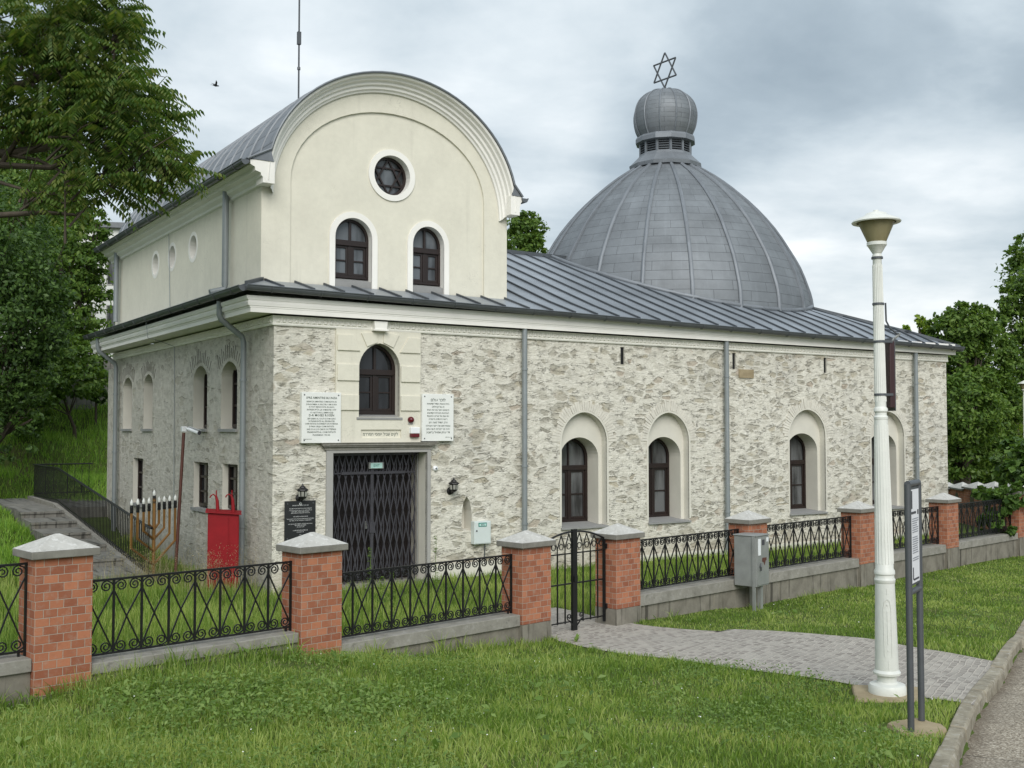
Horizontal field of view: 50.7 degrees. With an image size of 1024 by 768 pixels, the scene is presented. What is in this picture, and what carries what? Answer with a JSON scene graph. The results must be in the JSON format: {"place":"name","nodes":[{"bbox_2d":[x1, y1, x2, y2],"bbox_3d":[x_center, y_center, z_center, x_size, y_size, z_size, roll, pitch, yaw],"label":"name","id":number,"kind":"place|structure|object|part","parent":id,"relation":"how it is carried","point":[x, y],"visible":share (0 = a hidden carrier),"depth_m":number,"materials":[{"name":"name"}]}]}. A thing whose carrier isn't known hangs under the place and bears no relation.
{"place":"outdoors","nodes":[
{"label":"outdoors","id":0,"kind":"place"},
{"bbox_2d":[94,540,258,600],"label":"seeding grass","id":1,"kind":"structure","parent":0,"point":[159,568],"depth_m":19.38,"materials":[{"name":"green plant"}]},
{"bbox_2d":[0,529,977,655],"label":"yard grass","id":2,"kind":"structure","parent":0,"point":[127,595],"depth_m":17.45,"materials":[{"name":"green plant"}]},
{"bbox_2d":[0,399,1023,767],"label":"ground","id":3,"kind":"structure","parent":0,"point":[30,457],"depth_m":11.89,"materials":[{"name":"green plant"}]},
{"bbox_2d":[0,653,31,705],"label":"wall","id":4,"kind":"structure","parent":3,"relation":"on","point":[15,670],"depth_m":9.72,"materials":[{"name":"concrete"}]},
{"bbox_2d":[0,562,27,656],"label":"iron fence panel","id":5,"kind":"object","parent":4,"relation":"on","point":[25,582],"visible":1,"depth_m":9.88,"materials":[{"name":"black metal"}]},
{"bbox_2d":[0,172,80,463],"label":"ivy clad tree","id":6,"kind":"object","parent":3,"relation":"on","point":[39,346],"visible":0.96,"depth_m":30.05,"materials":[{"name":"green plant"}]},
{"bbox_2d":[0,160,98,347],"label":"leafy tree","id":7,"kind":"object","parent":3,"relation":"on","point":[66,243],"visible":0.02,"depth_m":48.10,"materials":[{"name":"green plant"}]},
{"bbox_2d":[0,399,107,580],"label":"bank grass","id":8,"kind":"structure","parent":3,"relation":"on","point":[8,547],"depth_m":33.84,"materials":[{"name":"green plant"}]},
{"bbox_2d":[12,533,100,705],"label":"brick pillar","id":9,"kind":"structure","parent":3,"relation":"on","point":[59,606],"depth_m":9.96,"materials":[{"name":"brick"}]},
{"bbox_2d":[1,335,112,438],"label":"leaning shrub","id":10,"kind":"object","parent":3,"relation":"on","point":[70,362],"visible":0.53,"depth_m":35.17,"materials":[{"name":"green plant"}]},
{"bbox_2d":[0,135,114,357],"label":"leafy tree","id":11,"kind":"object","parent":3,"relation":"on","point":[88,275],"visible":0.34,"depth_m":39.97,"materials":[{"name":"green plant"}]},
{"bbox_2d":[2,358,113,409],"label":"retaining wall","id":12,"kind":"structure","parent":3,"relation":"on","point":[109,365],"depth_m":37.70,"materials":[{"name":"concrete"}]},
{"bbox_2d":[0,222,123,358],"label":"white house","id":13,"kind":"structure","parent":3,"relation":"on","point":[115,227],"depth_m":60.25,"materials":[{"name":"metal"}]},
{"bbox_2d":[106,261,113,284],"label":"window","id":14,"kind":"structure","parent":13,"relation":"in","point":[111,266],"depth_m":60.34,"materials":[{"name":"grey glass"}]},
{"bbox_2d":[106,305,114,327],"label":"window","id":15,"kind":"structure","parent":13,"relation":"in","point":[109,316],"depth_m":60.24,"materials":[{"name":"grey glass"}]},
{"bbox_2d":[0,496,153,586],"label":"stairs","id":16,"kind":"structure","parent":3,"relation":"on","point":[42,517],"depth_m":25.53,"materials":[{"name":"concrete"}]},
{"bbox_2d":[33,463,152,571],"bbox_3d":[-9.772,3.028,26.614,1.666,1.812,12.822,2,-3,-33],"label":"stair railing","id":17,"kind":"object","parent":16,"relation":"on","point":[46,473],"visible":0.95,"depth_m":25.43,"materials":[{"name":"black metal"}]},
{"bbox_2d":[76,379,107,425],"bbox_3d":[-14.384,0.796,36.878,1.246,2.115,0.844,2,-3,-42],"label":"tree","id":18,"kind":"object","parent":3,"relation":"on","point":[104,394],"visible":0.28,"depth_m":36.94,"materials":[{"name":"green plant"}]},
{"bbox_2d":[0,0,225,242],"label":"tree of heaven","id":19,"kind":"object","parent":3,"relation":"on","point":[106,101],"visible":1,"depth_m":15.25,"materials":[{"name":"green plant"}]},
{"bbox_2d":[130,490,176,586],"bbox_3d":[-7.020,3.127,21.189,0.073,2.114,1.552,-1,-2,15],"label":"menorah","id":20,"kind":"object","parent":3,"relation":"on","point":[153,537],"visible":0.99,"depth_m":21.17,"materials":[{"name":"brown painted metal"},{"name":"black iron"},{"name":"white glass"}]},
{"bbox_2d":[174,433,184,571],"bbox_3d":[-6.754,2.490,21.961,0.199,3.001,0.059,2,-3,-33],"label":"camera pole","id":21,"kind":"object","parent":3,"relation":"on","point":[180,495],"visible":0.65,"depth_m":21.95,"materials":[{"name":"brown metal"}]},
{"bbox_2d":[181,426,200,434],"bbox_3d":[-6.517,0.944,21.980,0.524,0.179,0.138,-1,-3,27],"label":"security camera","id":22,"kind":"object","parent":21,"relation":"attached to","point":[190,429],"visible":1,"depth_m":21.95,"materials":[{"name":"white plastic"}]},
{"bbox_2d":[91,629,298,687],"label":"wall","id":23,"kind":"structure","parent":3,"relation":"on","point":[109,661],"depth_m":10.99,"materials":[{"name":"concrete"}]},
{"bbox_2d":[92,560,291,656],"bbox_3d":[-3.251,2.299,11.085,2.315,0.783,0.028,2,-3,-44],"label":"iron fence panel","id":24,"kind":"object","parent":23,"relation":"on","point":[195,632],"visible":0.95,"depth_m":11.07,"materials":[{"name":"black metal"}]},
{"bbox_2d":[205,490,240,588],"bbox_3d":[-5.165,2.874,19.350,0.620,1.942,0.320,1,-2,-14],"label":"fire cabinet","id":25,"kind":"object","parent":3,"relation":"on","point":[223,530],"visible":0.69,"depth_m":19.24,"materials":[{"name":"red metal"}]},
{"bbox_3d":[-5.136,3.028,19.227,0.500,1.340,0.018,1,-2,-14],"label":"door","id":26,"kind":"part","parent":25,"relation":"part of","materials":[{"name":"red paint"}]},
{"bbox_2d":[276,532,347,658],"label":"brick pillar","id":27,"kind":"structure","parent":3,"relation":"on","point":[315,558],"depth_m":11.90,"materials":[{"name":"brick"}]},
{"bbox_2d":[306,745,323,755],"bbox_3d":[-1.424,2.655,7.864,0.171,0.081,0.224,0,-2,0],"label":"broadleaf weed","id":28,"kind":"object","parent":3,"relation":"on","point":[313,749],"visible":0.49,"depth_m":7.84,"materials":[{"name":"green plant"}]},
{"bbox_2d":[364,547,374,592],"bbox_3d":[-2.453,3.259,18.584,0.198,0.907,0.221,0,-2,0],"label":"tall weed","id":29,"kind":"object","parent":3,"relation":"on","point":[369,571],"visible":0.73,"depth_m":18.59,"materials":[{"name":"green plant"}]},
{"bbox_2d":[377,576,387,622],"bbox_3d":[-1.741,2.981,14.503,0.176,0.802,0.173,0,-2,0],"label":"tall weed","id":30,"kind":"object","parent":3,"relation":"on","point":[380,588],"visible":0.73,"depth_m":14.52,"materials":[{"name":"green plant"}]},
{"bbox_2d":[387,573,397,621],"bbox_3d":[-1.659,3.031,15.039,0.162,0.850,0.196,2,-3,-37],"label":"tall weed","id":31,"kind":"object","parent":3,"relation":"on","point":[394,596],"visible":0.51,"depth_m":15.05,"materials":[{"name":"green plant"}]},
{"bbox_2d":[342,612,519,656],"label":"wall","id":32,"kind":"structure","parent":3,"relation":"on","point":[502,625],"depth_m":13.19,"materials":[{"name":"concrete"}]},
{"bbox_2d":[342,554,511,637],"bbox_3d":[-1.021,2.582,13.196,2.839,0.793,0.028,2,-3,-44],"label":"iron fence panel","id":33,"kind":"object","parent":32,"relation":"on","point":[391,622],"visible":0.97,"depth_m":13.18,"materials":[{"name":"black metal"}]},
{"bbox_2d":[432,536,438,582],"bbox_3d":[-1.384,3.243,19.535,0.192,1.007,0.176,0,-2,11],"label":"tall weed","id":34,"kind":"object","parent":3,"relation":"on","point":[435,561],"visible":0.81,"depth_m":19.53,"materials":[{"name":"green plant"}]},
{"bbox_2d":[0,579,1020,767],"bbox_3d":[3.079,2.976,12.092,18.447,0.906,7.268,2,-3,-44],"label":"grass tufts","id":35,"kind":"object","parent":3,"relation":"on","point":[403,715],"visible":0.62,"depth_m":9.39,"materials":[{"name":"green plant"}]},
{"bbox_2d":[0,605,1023,767],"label":"lawn weeds","id":36,"kind":"object","parent":3,"relation":"on","point":[326,710],"visible":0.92,"depth_m":9.00,"materials":[{"name":"green plant"}]},
{"bbox_2d":[1,573,1022,767],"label":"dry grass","id":37,"kind":"structure","parent":3,"relation":"on","point":[666,688],"depth_m":10.44,"materials":[{"name":"plant"}]},
{"bbox_2d":[82,0,964,594],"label":"synagogue","id":38,"kind":"structure","parent":3,"relation":"on","point":[652,342],"depth_m":22.40,"materials":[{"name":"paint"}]},
{"bbox_2d":[133,458,142,506],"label":"window","id":39,"kind":"structure","parent":38,"relation":"in","point":[140,461],"depth_m":26.88,"materials":[{"name":"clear glass"}]},
{"bbox_2d":[190,462,207,512],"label":"window","id":40,"kind":"structure","parent":38,"relation":"in","point":[203,467],"depth_m":22.64,"materials":[{"name":"clear glass"}]},
{"bbox_2d":[199,374,206,431],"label":"window","id":41,"kind":"structure","parent":38,"relation":"in","point":[205,377],"depth_m":22.98,"materials":[{"name":"clear glass"}]},
{"bbox_2d":[218,369,237,431],"bbox_3d":[-5.382,0.241,21.052,0.355,1.380,1.036,2,-3,-33],"label":"window","id":42,"kind":"structure","parent":38,"relation":"in","point":[234,387],"depth_m":21.45,"materials":[{"name":"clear glass"}]},
{"bbox_2d":[225,464,237,509],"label":"window","id":43,"kind":"structure","parent":38,"relation":"in","point":[232,468],"depth_m":21.14,"materials":[{"name":"clear glass"}]},
{"bbox_2d":[284,500,315,540],"bbox_3d":[-3.757,2.428,19.178,0.580,0.715,0.041,2,-3,-33],"label":"information plaque","id":44,"kind":"object","parent":38,"relation":"attached to","point":[299,518],"visible":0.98,"depth_m":19.16,"materials":[{"name":"black stone"}]},
{"bbox_2d":[295,483,307,501],"bbox_3d":[-3.706,1.924,19.102,0.220,0.343,0.260,2,-3,-33],"label":"wall lamp","id":45,"kind":"object","parent":38,"relation":"attached to","point":[302,490],"visible":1,"depth_m":19.03,"materials":[{"name":"black metal"}]},
{"bbox_2d":[299,392,340,442],"bbox_3d":[-3.438,0.604,19.419,0.755,0.910,0.116,2,-3,-33],"label":"memorial plaque","id":46,"kind":"object","parent":38,"relation":"attached to","point":[320,417],"visible":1,"depth_m":19.36,"materials":[{"name":"white stone"}]},
{"bbox_2d":[335,219,370,288],"bbox_3d":[-3.097,-2.464,20.759,0.768,1.401,0.206,2,-3,-33],"label":"window","id":47,"kind":"structure","parent":38,"relation":"in","point":[351,238],"depth_m":20.78,"materials":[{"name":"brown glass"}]},
{"bbox_2d":[333,455,410,582],"bbox_3d":[-2.776,2.549,20.576,1.940,2.510,0.132,2,-3,-33],"label":"door","id":48,"kind":"structure","parent":38,"relation":"in","point":[348,512],"depth_m":20.66,"materials":[{"name":"metal"}]},
{"bbox_2d":[368,462,383,468],"bbox_3d":[-2.561,1.534,20.356,0.300,0.120,0.067,2,-3,-33],"label":"exit sign","id":49,"kind":"object","parent":38,"relation":"attached to","point":[375,465],"visible":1,"depth_m":20.32,"materials":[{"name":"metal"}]},
{"bbox_2d":[357,344,402,419],"bbox_3d":[-2.534,-0.023,20.224,0.940,1.460,0.316,2,-3,-33],"label":"window","id":50,"kind":"structure","parent":38,"relation":"in","point":[376,366],"depth_m":20.30,"materials":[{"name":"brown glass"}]},
{"bbox_2d":[374,157,405,194],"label":"window","id":51,"kind":"structure","parent":38,"relation":"in","point":[390,176],"depth_m":21.34,"materials":[{"name":"clear glass"}]},
{"bbox_2d":[408,417,413,423],"bbox_3d":[-1.909,0.688,20.408,0.120,0.145,0.133,2,-3,-33],"label":"siren","id":52,"kind":"object","parent":38,"relation":"attached to","point":[410,420],"visible":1,"depth_m":20.37,"materials":[{"name":"red plastic"}]},
{"bbox_2d":[409,427,419,436],"bbox_3d":[-1.841,0.911,20.433,0.190,0.190,0.090,2,-3,-33],"label":"alarm box","id":53,"kind":"object","parent":38,"relation":"attached to","point":[414,431],"visible":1,"depth_m":20.39,"materials":[{"name":"white plastic"}]},
{"bbox_2d":[413,228,442,293],"bbox_3d":[-1.738,-2.427,21.649,0.708,1.401,0.206,2,-3,-33],"label":"window","id":54,"kind":"structure","parent":38,"relation":"in","point":[426,245],"depth_m":21.68,"materials":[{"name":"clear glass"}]},
{"bbox_2d":[421,394,453,440],"bbox_3d":[-1.439,0.643,20.729,0.685,0.900,0.116,2,-3,-33],"label":"memorial plaque","id":55,"kind":"object","parent":38,"relation":"attached to","point":[437,413],"visible":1,"depth_m":20.68,"materials":[{"name":"white stone"}]},
{"bbox_2d":[447,478,458,494],"bbox_3d":[-1.130,1.964,20.791,0.220,0.343,0.260,2,-3,-33],"label":"wall lamp","id":56,"kind":"object","parent":38,"relation":"attached to","point":[453,486],"visible":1,"depth_m":20.73,"materials":[{"name":"black metal"}]},
{"bbox_2d":[471,520,490,559],"bbox_3d":[-0.604,3.114,21.154,0.380,0.862,0.149,2,-3,-33],"label":"meter box","id":57,"kind":"object","parent":38,"relation":"attached to","point":[480,532],"visible":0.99,"depth_m":21.10,"materials":[{"name":"white metal"}]},
{"bbox_2d":[475,522,489,543],"bbox_3d":[-0.572,2.901,21.104,0.340,0.410,0.021,2,-3,-33],"label":"door","id":58,"kind":"structure","parent":57,"relation":"in","point":[482,529],"depth_m":21.11,"materials":[{"name":"white metal"}]},
{"bbox_2d":[561,438,608,529],"bbox_3d":[1.358,2.108,22.929,1.230,1.935,0.696,2,-3,-33],"label":"window","id":59,"kind":"structure","parent":38,"relation":"in","point":[574,454],"depth_m":23.25,"materials":[{"name":"brown glass"}]},
{"bbox_2d":[648,438,691,524],"bbox_3d":[3.315,2.161,24.211,1.230,1.935,0.696,2,-3,-33],"label":"window","id":60,"kind":"structure","parent":38,"relation":"in","point":[658,453],"depth_m":24.55,"materials":[{"name":"clear glass"}]},
{"bbox_2d":[790,435,827,515],"bbox_3d":[7.065,2.228,26.669,1.320,2.005,0.696,2,-3,-33],"label":"window","id":61,"kind":"structure","parent":38,"relation":"in","point":[797,455],"depth_m":27.05,"materials":[{"name":"clear glass"}]},
{"bbox_2d":[871,436,903,508],"bbox_3d":[9.608,2.297,28.333,1.360,2.005,0.696,2,-3,-33],"label":"window","id":62,"kind":"structure","parent":38,"relation":"in","point":[872,440],"depth_m":28.65,"materials":[{"name":"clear glass"}]},
{"bbox_2d":[496,530,555,643],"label":"brick pillar","id":63,"kind":"structure","parent":3,"relation":"on","point":[530,551],"depth_m":14.17,"materials":[{"name":"brick"}]},
{"bbox_2d":[507,210,549,253],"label":"round tree","id":64,"kind":"object","parent":3,"relation":"on","point":[523,234],"visible":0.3,"depth_m":51.67,"materials":[{"name":"green plant"}]},
{"bbox_2d":[134,604,928,767],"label":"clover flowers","id":65,"kind":"object","parent":3,"relation":"on","point":[569,709],"visible":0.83,"depth_m":9.01,"materials":[{"name":"white plant"}]},
{"bbox_2d":[591,523,644,625],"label":"brick pillar","id":66,"kind":"structure","parent":3,"relation":"on","point":[623,574],"depth_m":15.44,"materials":[{"name":"brick"}]},
{"bbox_2d":[551,529,607,630],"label":"iron gate","id":67,"kind":"structure","parent":66,"relation":"attached to","point":[574,622],"depth_m":14.98,"materials":[{"name":"black metal"}]},
{"bbox_2d":[640,576,746,620],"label":"wall","id":68,"kind":"structure","parent":3,"relation":"on","point":[707,594],"depth_m":16.60,"materials":[{"name":"concrete"}]},
{"bbox_2d":[640,529,738,589],"bbox_3d":[2.713,2.727,16.748,2.768,0.798,0.028,2,-3,-44],"label":"iron fence panel","id":69,"kind":"object","parent":68,"relation":"on","point":[653,580],"visible":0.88,"depth_m":16.73,"materials":[{"name":"black metal"}]},
{"bbox_2d":[724,510,770,606],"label":"brick pillar","id":70,"kind":"structure","parent":3,"relation":"on","point":[748,521],"depth_m":17.75,"materials":[{"name":"brick"}]},
{"bbox_2d":[733,532,769,610],"bbox_3d":[3.842,3.050,17.290,0.450,1.300,0.460,-2,-3,40],"label":"utility cabinet","id":71,"kind":"object","parent":3,"relation":"on","point":[751,559],"visible":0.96,"depth_m":17.16,"materials":[{"name":"metal"}]},
{"bbox_3d":[4.001,2.808,17.174,0.047,0.750,0.385,-2,-3,40],"label":"door","id":72,"kind":"part","parent":71,"relation":"part of","materials":[{"name":"metal"}]},
{"bbox_2d":[768,557,858,602],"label":"wall","id":73,"kind":"structure","parent":3,"relation":"on","point":[789,582],"depth_m":18.97,"materials":[{"name":"concrete"}]},
{"bbox_2d":[767,516,851,568],"bbox_3d":[5.206,2.814,19.114,3.107,0.798,0.028,2,-3,-44],"label":"iron fence panel","id":74,"kind":"object","parent":73,"relation":"on","point":[810,557],"visible":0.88,"depth_m":19.20,"materials":[{"name":"black metal"}]},
{"bbox_2d":[837,501,874,586],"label":"brick pillar","id":75,"kind":"structure","parent":3,"relation":"on","point":[861,514],"depth_m":20.17,"materials":[{"name":"brick"}]},
{"bbox_2d":[851,685,927,702],"bbox_3d":[3.675,3.060,10.573,0.761,0.085,0.675,0,-2,7],"label":"lamp footing","id":76,"kind":"object","parent":3,"relation":"on","point":[860,691],"visible":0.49,"depth_m":10.43,"materials":[{"name":"beige concrete"}]},
{"bbox_2d":[851,210,906,696],"bbox_3d":[3.651,0.660,10.682,0.476,4.790,0.476,-1,-2,0],"label":"street lamp","id":77,"kind":"object","parent":76,"relation":"on","point":[875,226],"visible":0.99,"depth_m":10.61,"materials":[{"name":"white metal"}]},
{"bbox_2d":[883,303,900,410],"bbox_3d":[3.720,-0.265,10.830,0.250,1.070,0.290,1,-2,-12],"label":"banner box","id":78,"kind":"object","parent":77,"relation":"attached to","point":[890,373],"visible":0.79,"depth_m":10.71,"materials":[{"name":"brown metal"}]},
{"bbox_2d":[887,718,946,737],"bbox_3d":[3.368,2.905,9.057,0.531,0.080,0.452,1,-3,-31],"label":"board footing","id":79,"kind":"object","parent":3,"relation":"on","point":[925,726],"visible":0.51,"depth_m":9.04,"materials":[{"name":"beige concrete"}]},
{"bbox_2d":[904,479,924,731],"bbox_3d":[3.390,1.929,9.104,0.055,2.234,0.444,-2,-3,33],"label":"notice board","id":80,"kind":"object","parent":79,"relation":"on","point":[913,532],"visible":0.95,"depth_m":9.06,"materials":[{"name":"grey metal"}]},
{"bbox_2d":[901,314,936,334],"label":"slim tree","id":81,"kind":"object","parent":3,"relation":"on","point":[920,323],"visible":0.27,"depth_m":48.04,"materials":[{"name":"green plant"}]},
{"bbox_2d":[893,544,945,578],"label":"wall","id":82,"kind":"structure","parent":3,"relation":"on","point":[933,556],"depth_m":21.98,"materials":[{"name":"concrete"}]},
{"bbox_2d":[874,506,938,549],"bbox_3d":[7.816,2.920,21.602,3.107,0.813,0.028,2,-3,-44],"label":"iron fence panel","id":83,"kind":"object","parent":82,"relation":"on","point":[932,539],"visible":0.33,"depth_m":22.26,"materials":[{"name":"black metal"}]},
{"bbox_2d":[925,493,960,568],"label":"brick pillar","id":84,"kind":"structure","parent":3,"relation":"on","point":[946,503],"depth_m":22.65,"materials":[{"name":"brick"}]},
{"bbox_2d":[925,300,1023,483],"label":"walnut tree","id":85,"kind":"object","parent":3,"relation":"on","point":[977,424],"visible":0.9,"depth_m":39.47,"materials":[{"name":"green plant"}]},
{"bbox_2d":[929,620,1023,767],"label":"kerb","id":86,"kind":"structure","parent":3,"relation":"on","point":[986,687],"depth_m":10.15,"materials":[{"name":"concrete"}]},
{"bbox_2d":[950,362,1017,483],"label":"shade tree","id":87,"kind":"object","parent":3,"relation":"on","point":[955,482],"depth_m":52.56,"materials":[{"name":"green plant"}]},
{"bbox_2d":[948,481,1023,528],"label":"brick wall","id":88,"kind":"structure","parent":3,"relation":"on","point":[962,490],"depth_m":33.73,"materials":[{"name":"brick"}]},
{"bbox_2d":[959,533,1017,565],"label":"wall","id":89,"kind":"structure","parent":3,"relation":"on","point":[982,548],"depth_m":24.00,"materials":[{"name":"concrete"}]},
{"bbox_2d":[958,499,1010,538],"bbox_3d":[10.470,3.022,24.131,3.228,0.818,0.028,2,-3,-44],"label":"iron fence panel","id":90,"kind":"object","parent":89,"relation":"on","point":[989,530],"visible":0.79,"depth_m":24.13,"materials":[{"name":"black metal"}]},
{"bbox_2d":[970,436,1023,536],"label":"vine shrub","id":91,"kind":"object","parent":3,"relation":"on","point":[1010,470],"visible":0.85,"depth_m":25.41,"materials":[{"name":"green plant"}]},
{"bbox_2d":[991,233,1023,434],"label":"walnut tree","id":92,"kind":"object","parent":3,"relation":"on","point":[1010,307],"visible":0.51,"depth_m":46.06,"materials":[{"name":"green plant"}]},
{"bbox_2d":[999,390,1022,437],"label":"bright sapling","id":93,"kind":"object","parent":3,"relation":"on","point":[1020,429],"visible":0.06,"depth_m":42.73,"materials":[{"name":"green plant"}]},
{"bbox_2d":[1003,490,1023,556],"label":"brick pillar","id":94,"kind":"structure","parent":3,"relation":"on","point":[1017,518],"depth_m":25.14,"materials":[{"name":"brick"}]},
{"bbox_2d":[1017,381,1023,437],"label":"street lamp","id":95,"kind":"object","parent":3,"relation":"on","point":[1021,383],"visible":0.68,"depth_m":39.97,"materials":[{"name":"white metal"}]},
{"bbox_2d":[0,0,1023,367],"label":"sky","id":96,"kind":"structure","parent":0,"point":[824,115],"materials":[{"name":"grey"}]},
{"bbox_2d":[551,607,993,704],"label":"garden path","id":97,"kind":"structure","parent":0,"point":[947,675],"depth_m":13.16,"materials":[{"name":"grey stone"}]},
{"bbox_2d":[571,633,579,641],"bbox_3d":[0.839,3.315,14.096,0.150,0.102,0.252,1,-2,-17],"label":"broadleaf weed","id":98,"kind":"object","parent":97,"relation":"on","point":[576,638],"visible":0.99,"depth_m":14.14,"materials":[{"name":"green plant"}]},
{"bbox_2d":[959,649,1023,767],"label":"street","id":99,"kind":"structure","parent":0,"point":[996,739],"depth_m":9.57,"materials":[{"name":"asphalt"}]}
]}

